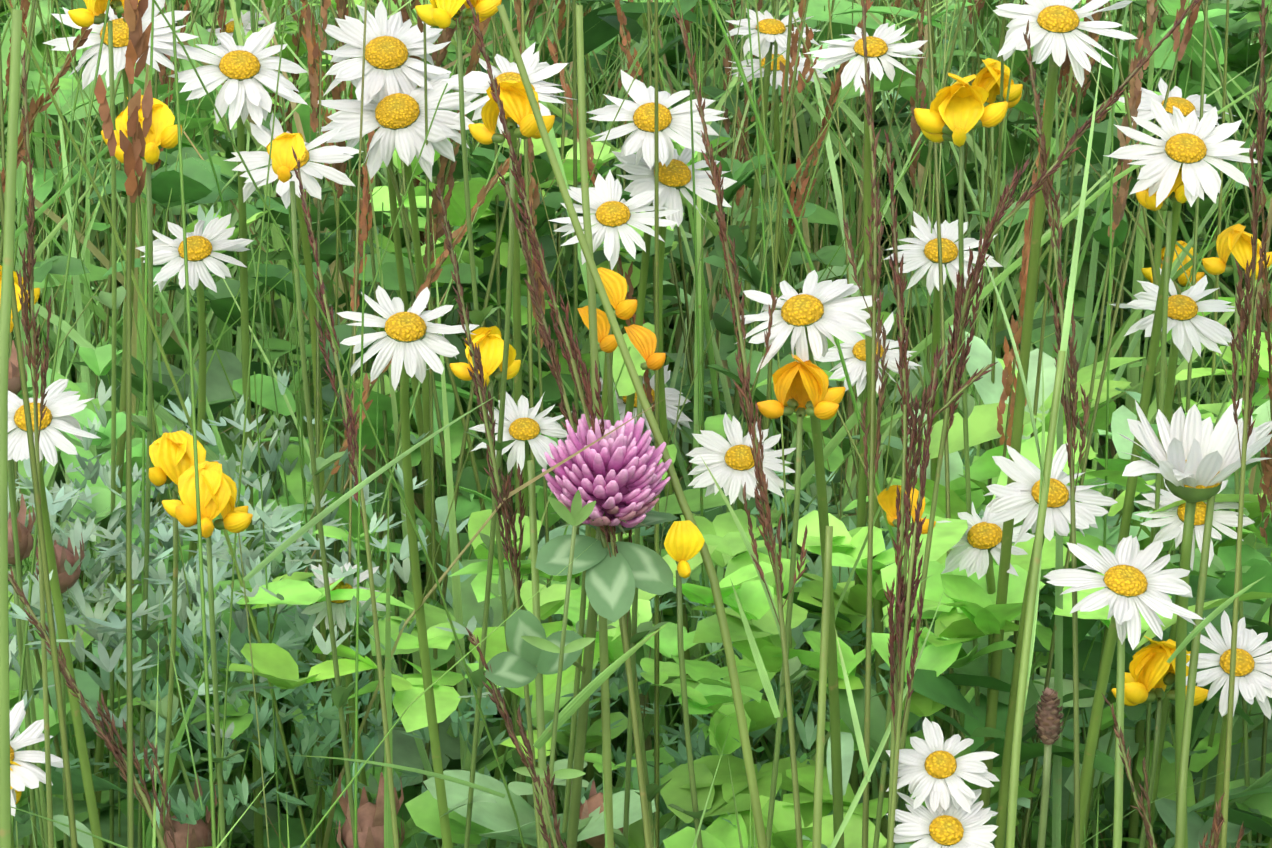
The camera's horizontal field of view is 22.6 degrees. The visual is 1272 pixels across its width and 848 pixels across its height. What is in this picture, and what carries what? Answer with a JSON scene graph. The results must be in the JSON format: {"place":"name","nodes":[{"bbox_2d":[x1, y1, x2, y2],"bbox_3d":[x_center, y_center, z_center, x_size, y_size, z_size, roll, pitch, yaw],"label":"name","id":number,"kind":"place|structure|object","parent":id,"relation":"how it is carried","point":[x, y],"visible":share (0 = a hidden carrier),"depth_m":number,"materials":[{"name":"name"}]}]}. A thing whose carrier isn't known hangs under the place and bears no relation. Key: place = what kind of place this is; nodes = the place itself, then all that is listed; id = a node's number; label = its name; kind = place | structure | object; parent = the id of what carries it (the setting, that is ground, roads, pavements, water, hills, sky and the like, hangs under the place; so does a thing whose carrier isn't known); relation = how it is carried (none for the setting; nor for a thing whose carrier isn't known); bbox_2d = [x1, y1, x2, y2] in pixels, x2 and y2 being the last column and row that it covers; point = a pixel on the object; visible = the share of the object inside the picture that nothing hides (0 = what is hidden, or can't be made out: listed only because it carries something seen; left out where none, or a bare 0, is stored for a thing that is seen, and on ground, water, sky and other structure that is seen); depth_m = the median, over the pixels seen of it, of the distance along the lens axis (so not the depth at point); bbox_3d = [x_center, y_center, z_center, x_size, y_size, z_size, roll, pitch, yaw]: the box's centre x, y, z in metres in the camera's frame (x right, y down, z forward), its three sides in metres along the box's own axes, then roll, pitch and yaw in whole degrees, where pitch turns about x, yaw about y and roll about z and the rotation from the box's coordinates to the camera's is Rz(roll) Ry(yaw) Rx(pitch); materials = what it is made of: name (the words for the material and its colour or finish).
{"place":"outdoors","nodes":[
{"label":"outdoors","id":0,"kind":"place"},
{"bbox_2d":[8,204,1116,847],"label":"foliage","id":1,"kind":"object","parent":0,"point":[110,632],"visible":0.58,"depth_m":0.89,"materials":[{"name":"plant"}]},
{"bbox_2d":[1,0,1271,847],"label":"meadow thin stems","id":2,"kind":"object","parent":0,"point":[694,42],"visible":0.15,"depth_m":0.95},
{"bbox_2d":[2,0,1271,847],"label":"clover leaves","id":3,"kind":"object","parent":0,"point":[497,816],"visible":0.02,"depth_m":1.04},
{"bbox_2d":[11,39,1263,847],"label":"grass blades","id":4,"kind":"object","parent":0,"point":[569,708],"visible":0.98,"depth_m":0.71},
{"bbox_2d":[15,0,1264,784],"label":"dry meadow stems","id":5,"kind":"object","parent":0,"point":[303,312],"depth_m":1.19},
{"bbox_2d":[191,732,1123,847],"bbox_3d":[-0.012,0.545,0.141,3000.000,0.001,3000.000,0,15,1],"label":"ground","id":6,"kind":"structure","parent":0,"point":[760,744],"depth_m":1.57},
{"bbox_2d":[0,265,51,847],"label":"trefoil","id":7,"kind":"object","parent":6,"relation":"on","point":[36,298],"visible":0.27,"depth_m":0.82,"materials":[{"name":"green plant"}]},
{"bbox_2d":[8,493,44,847],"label":"spent clover bud","id":8,"kind":"object","parent":6,"relation":"on","point":[25,539],"visible":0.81,"depth_m":0.82,"materials":[{"name":"brown plant"}]},
{"bbox_2d":[8,340,47,847],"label":"spent clover bud","id":9,"kind":"object","parent":6,"relation":"on","point":[14,384],"visible":0.5,"depth_m":0.81,"materials":[{"name":"brown plant"}]},
{"bbox_2d":[16,50,53,847],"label":"seedhead grass","id":10,"kind":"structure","parent":6,"relation":"on","point":[29,296],"depth_m":0.74,"materials":[{"name":"green plant"}]},
{"bbox_2d":[10,699,62,847],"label":"daisy","id":11,"kind":"object","parent":6,"relation":"on","point":[27,774],"visible":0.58,"depth_m":0.76,"materials":[{"name":"white plant"}]},
{"bbox_2d":[8,379,103,847],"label":"daisy","id":12,"kind":"object","parent":6,"relation":"on","point":[61,406],"visible":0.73,"depth_m":0.79,"materials":[{"name":"white plant"}]},
{"bbox_2d":[32,532,84,847],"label":"spent clover bud","id":13,"kind":"object","parent":6,"relation":"on","point":[62,555],"visible":0.52,"depth_m":0.84,"materials":[{"name":"brown plant"}]},
{"bbox_2d":[0,0,152,847],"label":"soft stems","id":14,"kind":"object","parent":6,"relation":"on","point":[132,145],"visible":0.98,"depth_m":0.52,"materials":[{"name":"green plant"}]},
{"bbox_2d":[8,566,175,847],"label":"seedhead grass","id":15,"kind":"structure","parent":6,"relation":"on","point":[121,765],"depth_m":0.71,"materials":[{"name":"brown plant"}]},
{"bbox_2d":[68,0,139,847],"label":"trefoil","id":16,"kind":"object","parent":6,"relation":"on","point":[93,13],"visible":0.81,"depth_m":0.86,"materials":[{"name":"green plant"}]},
{"bbox_2d":[104,144,109,333],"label":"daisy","id":17,"kind":"object","parent":6,"relation":"on","point":[106,246],"visible":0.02,"depth_m":1.35,"materials":[{"name":"green plant"}]},
{"bbox_2d":[44,0,197,819],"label":"daisy","id":18,"kind":"object","parent":6,"relation":"on","point":[121,36],"visible":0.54,"depth_m":0.90,"materials":[{"name":"white plant"}]},
{"bbox_2d":[101,95,181,847],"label":"trefoil","id":19,"kind":"object","parent":6,"relation":"on","point":[163,132],"visible":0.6,"depth_m":0.83,"materials":[{"name":"yellow plant"}]},
{"bbox_2d":[136,430,217,847],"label":"trefoil","id":20,"kind":"object","parent":6,"relation":"on","point":[171,456],"visible":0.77,"depth_m":0.78,"materials":[{"name":"yellow plant"}]},
{"bbox_2d":[151,773,217,847],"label":"rock","id":21,"kind":"object","parent":6,"relation":"on","point":[199,834],"visible":0.65,"depth_m":0.89,"materials":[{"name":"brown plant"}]},
{"bbox_2d":[132,213,253,815],"bbox_3d":[-0.133,0.128,0.953,0.050,0.386,0.044,0,15,1],"label":"daisy","id":22,"kind":"object","parent":6,"relation":"on","point":[201,247],"visible":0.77,"depth_m":0.90,"materials":[{"name":"white plant"}]},
{"bbox_2d":[162,461,252,847],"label":"trefoil","id":23,"kind":"object","parent":6,"relation":"on","point":[218,490],"visible":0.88,"depth_m":0.76,"materials":[{"name":"yellow petal"},{"name":"leaf"},{"name":"grass"}]},
{"bbox_2d":[206,11,264,275],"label":"daisy","id":24,"kind":"object","parent":6,"relation":"on","point":[229,25],"visible":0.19,"depth_m":1.77,"materials":[{"name":"white plant"}]},
{"bbox_2d":[163,22,314,847],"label":"daisy","id":25,"kind":"object","parent":6,"relation":"on","point":[247,68],"visible":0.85,"depth_m":0.90,"materials":[{"name":"white plant"}]},
{"bbox_2d":[223,112,363,847],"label":"daisy","id":26,"kind":"object","parent":6,"relation":"on","point":[309,170],"visible":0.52,"depth_m":0.89,"materials":[{"name":"white plant"}]},
{"bbox_2d":[266,133,358,847],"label":"trefoil","id":27,"kind":"object","parent":6,"relation":"on","point":[284,163],"visible":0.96,"depth_m":0.79,"materials":[{"name":"yellow petal"},{"name":"leaf"},{"name":"grass"}]},
{"bbox_2d":[289,562,391,800],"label":"plant","id":28,"kind":"object","parent":6,"relation":"on","point":[338,611],"visible":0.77,"depth_m":0.86,"materials":[{"name":"green plant"}]},
{"bbox_2d":[292,147,399,847],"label":"seedhead grass","id":29,"kind":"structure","parent":6,"relation":"on","point":[349,420],"depth_m":0.72,"materials":[{"name":"green plant"}]},
{"bbox_2d":[335,772,404,847],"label":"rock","id":30,"kind":"object","parent":6,"relation":"on","point":[370,824],"visible":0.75,"depth_m":0.85,"materials":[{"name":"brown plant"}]},
{"bbox_2d":[319,0,458,710],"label":"daisy","id":31,"kind":"object","parent":6,"relation":"on","point":[393,42],"visible":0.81,"depth_m":0.97,"materials":[{"name":"white plant"}]},
{"bbox_2d":[316,68,484,843],"bbox_3d":[-0.072,0.087,1.031,0.051,0.424,0.089,0,15,1],"label":"daisy","id":32,"kind":"object","parent":6,"relation":"on","point":[398,119],"visible":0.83,"depth_m":0.95,"materials":[{"name":"white plant"}]},
{"bbox_2d":[337,285,496,847],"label":"daisy","id":33,"kind":"object","parent":6,"relation":"on","point":[410,342],"visible":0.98,"depth_m":0.76,"materials":[{"name":"white plant"}]},
{"bbox_2d":[415,0,533,847],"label":"trefoil","id":34,"kind":"object","parent":6,"relation":"on","point":[442,14],"visible":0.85,"depth_m":0.83,"materials":[{"name":"yellow petal"},{"name":"leaf"},{"name":"grass"}]},
{"bbox_2d":[436,186,539,847],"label":"seedhead grass","id":35,"kind":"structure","parent":6,"relation":"on","point":[505,507],"depth_m":0.74,"materials":[{"name":"green plant"}]},
{"bbox_2d":[449,326,531,847],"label":"trefoil","id":36,"kind":"object","parent":6,"relation":"on","point":[490,341],"visible":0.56,"depth_m":0.84,"materials":[{"name":"yellow plant"}]},
{"bbox_2d":[454,80,554,847],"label":"trefoil","id":37,"kind":"object","parent":6,"relation":"on","point":[516,104],"visible":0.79,"depth_m":0.77,"materials":[{"name":"yellow plant"}]},
{"bbox_2d":[442,43,575,847],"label":"daisy","id":38,"kind":"object","parent":6,"relation":"on","point":[475,82],"visible":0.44,"depth_m":0.90,"materials":[{"name":"white plant"}]},
{"bbox_2d":[465,627,566,847],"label":"seedhead grass","id":39,"kind":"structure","parent":6,"relation":"on","point":[498,701],"depth_m":0.71,"materials":[{"name":"brown plant"}]},
{"bbox_2d":[469,392,572,847],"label":"daisy","id":40,"kind":"object","parent":6,"relation":"on","point":[524,427],"visible":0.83,"depth_m":0.89,"materials":[{"name":"white plant"}]},
{"bbox_2d":[513,490,595,847],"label":"leafy shoot","id":41,"kind":"object","parent":6,"relation":"on","point":[577,515],"visible":0.98,"depth_m":0.71,"materials":[{"name":"green plant"}]},
{"bbox_2d":[466,0,651,847],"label":"seedhead grass","id":42,"kind":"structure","parent":6,"relation":"on","point":[570,352],"depth_m":0.72,"materials":[{"name":"green plant"}]},
{"bbox_2d":[494,166,652,847],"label":"seedhead grass","id":43,"kind":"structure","parent":6,"relation":"on","point":[545,332],"depth_m":0.73,"materials":[{"name":"brown plant"}]},
{"bbox_2d":[485,412,678,847],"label":"red clover","id":44,"kind":"object","parent":6,"relation":"on","point":[617,475],"visible":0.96,"depth_m":0.71,"materials":[{"name":"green plant"}]},
{"bbox_2d":[556,306,617,847],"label":"trefoil","id":45,"kind":"object","parent":6,"relation":"on","point":[608,343],"visible":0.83,"depth_m":0.76,"materials":[{"name":"green plant"}]},
{"bbox_2d":[570,780,622,847],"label":"rock","id":46,"kind":"object","parent":6,"relation":"on","point":[593,802],"visible":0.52,"depth_m":0.83,"materials":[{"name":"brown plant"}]},
{"bbox_2d":[0,4,1214,847],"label":"grass stems","id":47,"kind":"object","parent":6,"relation":"on","point":[585,241],"visible":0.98,"depth_m":0.72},
{"bbox_2d":[548,170,679,750],"bbox_3d":[-0.015,0.122,0.947,0.035,0.400,0.065,-9,17,-29],"label":"daisy","id":48,"kind":"object","parent":6,"relation":"on","point":[611,215],"visible":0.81,"depth_m":0.88,"materials":[{"name":"white plant"}]},
{"bbox_2d":[597,267,670,847],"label":"trefoil","id":49,"kind":"object","parent":6,"relation":"on","point":[614,284],"visible":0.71,"depth_m":0.75,"materials":[{"name":"yellow petal"},{"name":"green stem"},{"name":"leaf"}]},
{"bbox_2d":[0,0,1271,847],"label":"meadow leafy bushes","id":50,"kind":"object","parent":6,"relation":"on","point":[969,612],"visible":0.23,"depth_m":1.02,"materials":[{"name":"green plant"}]},
{"bbox_2d":[0,0,1271,847],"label":"meadow grass","id":51,"kind":"structure","parent":6,"relation":"on","point":[222,330],"depth_m":1.22,"materials":[{"name":"plant"}]},
{"bbox_2d":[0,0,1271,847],"bbox_3d":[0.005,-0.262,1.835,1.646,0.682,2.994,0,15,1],"label":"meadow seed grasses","id":52,"kind":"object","parent":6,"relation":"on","point":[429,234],"visible":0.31,"depth_m":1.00,"materials":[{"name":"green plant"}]},
{"bbox_2d":[613,324,668,847],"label":"trefoil","id":53,"kind":"object","parent":6,"relation":"on","point":[643,340],"visible":0.83,"depth_m":0.76,"materials":[{"name":"yellow petal"},{"name":"green stem"},{"name":"leaf"}]},
{"bbox_2d":[599,364,692,718],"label":"daisy","id":54,"kind":"object","parent":6,"relation":"on","point":[672,400],"visible":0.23,"depth_m":1.12,"materials":[{"name":"white plant"}]},
{"bbox_2d":[581,70,727,847],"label":"daisy","id":55,"kind":"object","parent":6,"relation":"on","point":[640,138],"visible":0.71,"depth_m":0.95,"materials":[{"name":"white plant"}]},
{"bbox_2d":[612,134,736,744],"bbox_3d":[0.017,0.101,1.032,0.040,0.397,0.080,4,16,16],"label":"daisy","id":56,"kind":"object","parent":6,"relation":"on","point":[675,176],"visible":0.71,"depth_m":0.96,"materials":[{"name":"white plant"}]},
{"bbox_2d":[664,520,711,847],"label":"trefoil","id":57,"kind":"object","parent":6,"relation":"on","point":[684,541],"visible":0.98,"depth_m":0.72,"materials":[{"name":"yellow petal"},{"name":"green stem"},{"name":"leaf"}]},
{"bbox_2d":[672,6,807,847],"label":"seedhead grass","id":58,"kind":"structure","parent":6,"relation":"on","point":[746,391],"depth_m":0.71,"materials":[{"name":"brown plant"}]},
{"bbox_2d":[686,413,795,762],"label":"daisy","id":59,"kind":"object","parent":6,"relation":"on","point":[731,468],"visible":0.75,"depth_m":0.91,"materials":[{"name":"white plant"}]},
{"bbox_2d":[734,0,778,435],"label":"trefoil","id":60,"kind":"object","parent":6,"relation":"on","point":[765,187],"visible":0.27,"depth_m":1.17,"materials":[{"name":"green plant"}]},
{"bbox_2d":[704,8,819,667],"bbox_3d":[0.040,0.053,1.185,0.056,0.410,0.035,-8,17,-27],"label":"daisy","id":61,"kind":"object","parent":6,"relation":"on","point":[771,30],"visible":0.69,"depth_m":1.14,"materials":[{"name":"green plant"}]},
{"bbox_2d":[724,45,826,752],"bbox_3d":[0.056,0.043,1.259,0.040,0.390,0.056,8,17,28],"label":"daisy","id":62,"kind":"object","parent":6,"relation":"on","point":[779,77],"visible":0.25,"depth_m":1.21,"materials":[{"name":"green plant"}]},
{"bbox_2d":[757,354,845,847],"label":"trefoil","id":63,"kind":"object","parent":6,"relation":"on","point":[802,389],"visible":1,"depth_m":0.74,"materials":[{"name":"grass"},{"name":"yellow petal"}]},
{"bbox_2d":[734,270,912,847],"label":"daisy","id":64,"kind":"object","parent":6,"relation":"on","point":[814,315],"visible":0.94,"depth_m":0.75,"materials":[{"name":"white plant"}]},
{"bbox_2d":[843,0,889,847],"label":"seedhead grass","id":65,"kind":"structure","parent":6,"relation":"on","point":[874,274],"depth_m":0.72,"materials":[{"name":"green plant"}]},
{"bbox_2d":[813,312,920,813],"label":"daisy","id":66,"kind":"object","parent":6,"relation":"on","point":[855,356],"visible":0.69,"depth_m":0.89,"materials":[{"name":"white plant"}]},
{"bbox_2d":[804,23,943,838],"bbox_3d":[0.067,0.111,0.897,0.047,0.447,0.030,-11,18,-35],"label":"daisy","id":67,"kind":"object","parent":6,"relation":"on","point":[880,47],"visible":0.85,"depth_m":0.84,"materials":[{"name":"white plant"}]},
{"bbox_2d":[884,129,920,847],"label":"seedhead grass","id":68,"kind":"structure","parent":6,"relation":"on","point":[900,283],"depth_m":0.70,"materials":[{"name":"brown plant"}]},
{"bbox_2d":[870,485,935,847],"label":"trefoil","id":69,"kind":"object","parent":6,"relation":"on","point":[886,500],"visible":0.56,"depth_m":0.78,"materials":[{"name":"grass"},{"name":"yellow petal"}]},
{"bbox_2d":[884,343,937,847],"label":"seedhead grass","id":70,"kind":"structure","parent":6,"relation":"on","point":[902,632],"depth_m":0.70,"materials":[{"name":"brown plant"}]},
{"bbox_2d":[886,717,998,813],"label":"daisy","id":71,"kind":"object","parent":6,"relation":"on","point":[932,765],"visible":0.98,"depth_m":0.71,"materials":[{"name":"white plant"}]},
{"bbox_2d":[883,211,1002,732],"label":"daisy","id":72,"kind":"object","parent":6,"relation":"on","point":[921,252],"visible":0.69,"depth_m":0.90,"materials":[{"name":"white plant"}]},
{"bbox_2d":[887,786,998,847],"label":"daisy","id":73,"kind":"object","parent":6,"relation":"on","point":[951,826],"visible":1,"depth_m":0.71,"materials":[{"name":"white plant"}]},
{"bbox_2d":[893,344,997,847],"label":"seedhead grass","id":74,"kind":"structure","parent":6,"relation":"on","point":[916,459],"depth_m":0.71,"materials":[{"name":"brown plant"}]},
{"bbox_2d":[914,73,1007,705],"bbox_3d":[0.092,0.119,0.884,0.043,0.438,0.020,-12,19,-38],"label":"trefoil","id":75,"kind":"object","parent":6,"relation":"on","point":[956,112],"visible":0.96,"depth_m":0.82,"materials":[{"name":"yellow petal"},{"name":"grass"}]},
{"bbox_2d":[940,0,983,337],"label":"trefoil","id":76,"kind":"object","parent":6,"relation":"on","point":[955,201],"visible":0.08,"depth_m":1.50,"materials":[{"name":"green plant"}]},
{"bbox_2d":[937,502,1034,709],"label":"daisy","id":77,"kind":"object","parent":6,"relation":"on","point":[977,548],"visible":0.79,"depth_m":0.83,"materials":[{"name":"white plant"}]},
{"bbox_2d":[963,58,1022,344],"bbox_3d":[0.149,0.043,1.278,0.049,0.380,0.021,7,17,26],"label":"trefoil","id":78,"kind":"object","parent":6,"relation":"on","point":[988,76],"visible":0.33,"depth_m":1.24,"materials":[{"name":"yellow petal"},{"name":"grass"}]},
{"bbox_2d":[886,0,1199,847],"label":"seedhead grass","id":79,"kind":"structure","parent":6,"relation":"on","point":[964,296],"depth_m":0.72,"materials":[{"name":"brown plant"}]},
{"bbox_2d":[960,0,1137,824],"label":"daisy","id":80,"kind":"object","parent":6,"relation":"on","point":[1054,32],"visible":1,"depth_m":0.76,"materials":[{"name":"white plant"}]},
{"bbox_2d":[1034,687,1063,847],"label":"plantain seed head","id":81,"kind":"object","parent":6,"relation":"on","point":[1049,724],"visible":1,"depth_m":0.72},
{"bbox_2d":[983,443,1117,847],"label":"daisy","id":82,"kind":"object","parent":6,"relation":"on","point":[1017,498],"visible":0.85,"depth_m":0.78,"materials":[{"name":"white plant"}]},
{"bbox_2d":[1023,19,1089,847],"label":"seedhead grass","id":83,"kind":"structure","parent":6,"relation":"on","point":[1069,404],"depth_m":0.73,"materials":[{"name":"green plant"}]},
{"bbox_2d":[1043,535,1203,847],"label":"daisy","id":84,"kind":"object","parent":6,"relation":"on","point":[1133,579],"visible":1,"depth_m":0.72,"materials":[{"name":"white plant"}]},
{"bbox_2d":[1102,694,1156,847],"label":"seedhead grass","id":85,"kind":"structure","parent":6,"relation":"on","point":[1141,807],"depth_m":0.70,"materials":[{"name":"brown plant"}]},
{"bbox_2d":[1111,636,1208,847],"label":"trefoil","id":86,"kind":"object","parent":6,"relation":"on","point":[1149,677],"visible":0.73,"depth_m":0.79,"materials":[{"name":"yellow petal"},{"name":"grass"}]},
{"bbox_2d":[1135,168,1186,847],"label":"trefoil","id":87,"kind":"object","parent":6,"relation":"on","point":[1175,194],"visible":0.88,"depth_m":0.83,"materials":[{"name":"grass stem"},{"name":"yellow petal"}]},
{"bbox_2d":[1081,98,1256,847],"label":"daisy","id":88,"kind":"object","parent":6,"relation":"on","point":[1190,145],"visible":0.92,"depth_m":0.82,"materials":[{"name":"grass stem"},{"name":"white petal"},{"name":"yellow flower center"}]},
{"bbox_2d":[1110,268,1234,847],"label":"daisy","id":89,"kind":"object","parent":6,"relation":"on","point":[1188,325],"visible":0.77,"depth_m":0.86,"materials":[{"name":"grass stem"},{"name":"white petal"},{"name":"yellow flower center"}]},
{"bbox_2d":[1141,241,1203,412],"bbox_3d":[0.222,0.079,1.286,0.048,0.308,0.020,8,17,28],"label":"trefoil","id":90,"kind":"object","parent":6,"relation":"on","point":[1181,280],"visible":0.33,"depth_m":1.25,"materials":[{"name":"yellow plant"}]},
{"bbox_2d":[1118,78,1234,781],"bbox_3d":[0.190,0.079,1.116,0.058,0.396,0.040,9,18,31],"label":"daisy","id":91,"kind":"object","parent":6,"relation":"on","point":[1188,105],"visible":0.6,"depth_m":1.08,"materials":[{"name":"grass stem"},{"name":"white petal"},{"name":"yellow flower center"}]},
{"bbox_2d":[1118,398,1271,847],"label":"daisy","id":92,"kind":"object","parent":6,"relation":"on","point":[1196,458],"visible":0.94,"depth_m":0.74,"materials":[{"name":"grass stem"},{"name":"white petal"},{"name":"yellow flower center"}]},
{"bbox_2d":[1134,478,1255,847],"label":"daisy","id":93,"kind":"object","parent":6,"relation":"on","point":[1172,529],"visible":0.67,"depth_m":0.85,"materials":[{"name":"white plant"}]},
{"bbox_2d":[1199,792,1244,847],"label":"seedhead grass","id":94,"kind":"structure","parent":6,"relation":"on","point":[1218,818],"depth_m":0.70,"materials":[{"name":"brown plant"}]},
{"bbox_2d":[1186,611,1271,847],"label":"daisy","id":95,"kind":"object","parent":6,"relation":"on","point":[1252,681],"visible":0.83,"depth_m":0.76,"materials":[{"name":"grass stem"},{"name":"white petal"},{"name":"yellow flower center"}]},
{"bbox_2d":[1202,224,1271,847],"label":"trefoil","id":96,"kind":"object","parent":6,"relation":"on","point":[1235,240],"visible":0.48,"depth_m":0.83,"materials":[{"name":"grass stem"},{"name":"yellow petal"}]},
{"bbox_2d":[1220,0,1270,847],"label":"seedhead grass","id":97,"kind":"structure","parent":6,"relation":"on","point":[1246,319],"depth_m":0.70,"materials":[{"name":"brown plant"}]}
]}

